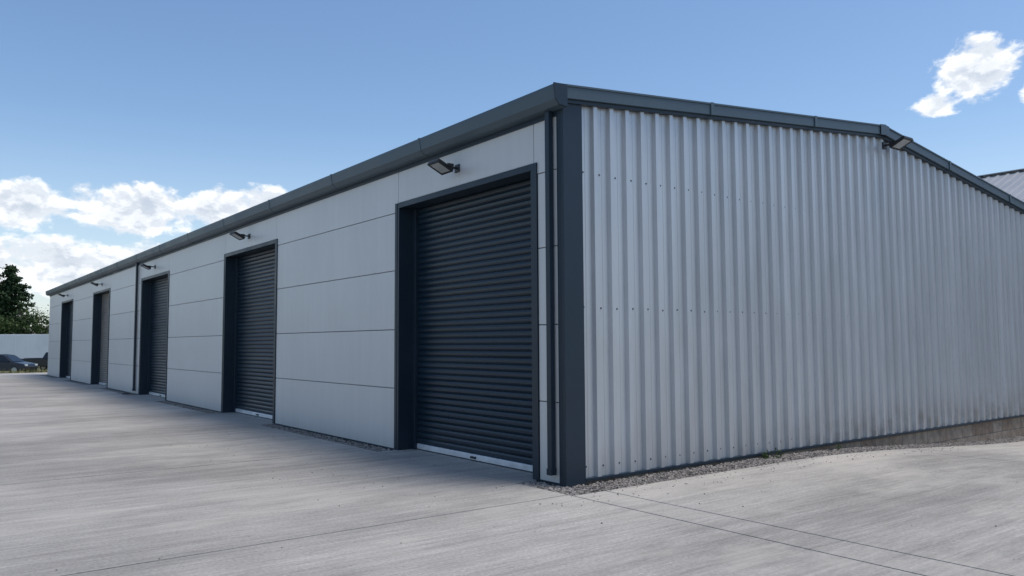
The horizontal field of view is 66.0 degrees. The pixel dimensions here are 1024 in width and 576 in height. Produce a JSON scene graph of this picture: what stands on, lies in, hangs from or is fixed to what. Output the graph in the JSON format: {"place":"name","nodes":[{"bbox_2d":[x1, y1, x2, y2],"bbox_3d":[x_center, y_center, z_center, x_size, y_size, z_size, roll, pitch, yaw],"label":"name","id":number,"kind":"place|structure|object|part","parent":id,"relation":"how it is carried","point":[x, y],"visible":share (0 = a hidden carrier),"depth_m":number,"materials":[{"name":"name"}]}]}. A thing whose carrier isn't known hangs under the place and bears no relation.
{"place":"outdoors","nodes":[
{"label":"outdoors","id":0,"kind":"place"},
{"bbox_2d":[0,368,46,372],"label":"grass verge","id":1,"kind":"object","parent":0,"point":[36,371],"depth_m":48.67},
{"bbox_2d":[0,367,530,464],"bbox_3d":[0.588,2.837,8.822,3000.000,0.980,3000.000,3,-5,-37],"label":"ground","id":2,"kind":"structure","parent":0,"point":[164,394],"depth_m":69.14,"materials":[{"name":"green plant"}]},
{"bbox_2d":[0,264,36,333],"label":"conifer tree","id":3,"kind":"object","parent":2,"relation":"on","point":[11,288],"visible":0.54,"depth_m":94.49,"materials":[{"name":"green plant"}]},
{"bbox_2d":[0,354,37,372],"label":"parked car","id":4,"kind":"object","parent":2,"relation":"on","point":[8,362],"visible":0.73,"depth_m":64.26,"materials":[{"name":"grey paint"}]},
{"bbox_2d":[0,334,48,359],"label":"box trailer","id":5,"kind":"object","parent":2,"relation":"on","point":[22,346],"visible":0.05,"depth_m":83.95,"materials":[{"name":"grey metal"}]},
{"bbox_2d":[0,303,48,333],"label":"hedgerow","id":6,"kind":"object","parent":2,"relation":"on","point":[9,327],"visible":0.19,"depth_m":91.85,"materials":[{"name":"green plant"}]},
{"bbox_2d":[11,303,48,333],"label":"bare tree","id":7,"kind":"object","parent":2,"relation":"on","point":[27,314],"visible":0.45,"depth_m":94.06,"materials":[{"name":"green plant"}]},
{"bbox_2d":[23,352,47,370],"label":"pickup truck","id":8,"kind":"object","parent":2,"relation":"on","point":[42,363],"visible":0.31,"depth_m":71.20,"materials":[{"name":"grey paint"}]},
{"bbox_2d":[0,372,1023,575],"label":"concrete yard","id":9,"kind":"structure","parent":2,"relation":"on","point":[96,480],"depth_m":7.58,"materials":[{"name":"grey concrete"}]},
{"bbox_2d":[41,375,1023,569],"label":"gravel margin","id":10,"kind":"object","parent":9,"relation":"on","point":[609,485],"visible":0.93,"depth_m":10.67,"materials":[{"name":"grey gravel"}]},
{"bbox_2d":[761,443,841,457],"bbox_3d":[4.279,2.358,11.446,2.009,0.222,0.226,3,-5,-37],"label":"weed plant","id":11,"kind":"object","parent":10,"relation":"on","point":[781,454],"visible":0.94,"depth_m":10.96,"materials":[{"name":"green plant"}]},
{"bbox_2d":[45,82,1023,486],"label":"industrial unit","id":12,"kind":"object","parent":9,"relation":"on","point":[561,284],"visible":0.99,"depth_m":11.92,"materials":[{"name":"grey metal"}]},
{"bbox_3d":[-21.285,2.482,37.984,0.378,3.763,3.480,3,-5,-37],"label":"roller door","id":13,"kind":"part","parent":12,"relation":"part of","materials":[{"name":"grey metal"}]},
{"bbox_3d":[-16.078,1.977,31.146,0.378,3.763,3.460,3,-5,-37],"label":"roller door","id":14,"kind":"part","parent":12,"relation":"part of","materials":[{"name":"grey metal"}]},
{"bbox_2d":[140,264,155,269],"bbox_3d":[-11.175,-0.647,24.225,0.404,0.156,0.334,3,-5,-39],"label":"wall floodlight","id":15,"kind":"object","parent":12,"relation":"attached to","point":[145,266],"depth_m":24.15,"materials":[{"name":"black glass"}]},
{"bbox_3d":[-10.883,1.474,24.324,0.378,3.763,3.480,3,-5,-37],"label":"roller door","id":16,"kind":"part","parent":12,"relation":"part of","materials":[{"name":"grey metal"}]},
{"bbox_2d":[229,231,249,239],"bbox_3d":[-6.002,-1.149,17.431,0.404,0.156,0.334,3,-5,-40],"label":"wall floodlight","id":17,"kind":"object","parent":12,"relation":"attached to","point":[236,235],"depth_m":17.35,"materials":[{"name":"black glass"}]},
{"bbox_3d":[-5.706,0.973,17.525,0.378,3.763,3.460,3,-5,-37],"label":"roller door","id":18,"kind":"part","parent":12,"relation":"part of","materials":[{"name":"grey metal"}]},
{"bbox_2d":[427,158,459,174],"bbox_3d":[-0.912,-1.641,10.747,0.404,0.156,0.334,3,-5,-36],"label":"wall floodlight","id":19,"kind":"object","parent":12,"relation":"attached to","point":[440,166],"depth_m":10.68,"materials":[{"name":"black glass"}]},
{"bbox_3d":[-0.601,0.478,10.822,0.378,3.763,3.480,3,-5,-37],"label":"roller door","id":20,"kind":"part","parent":12,"relation":"part of","materials":[{"name":"grey metal"}]},
{"bbox_2d":[882,135,913,150],"bbox_3d":[6.536,-2.447,13.400,0.365,0.171,0.440,3,-5,-37],"label":"wall floodlight","id":21,"kind":"object","parent":12,"relation":"attached to","point":[901,142],"depth_m":13.32,"materials":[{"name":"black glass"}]},
{"bbox_2d":[978,168,1023,201],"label":"neighbouring warehouse","id":22,"kind":"structure","parent":2,"relation":"on","point":[1011,182],"depth_m":28.48,"materials":[{"name":"silver metal"}]},
{"bbox_2d":[0,0,1023,333],"label":"sky","id":23,"kind":"structure","parent":0,"point":[128,128],"materials":[{"name":"blue"}]}
]}

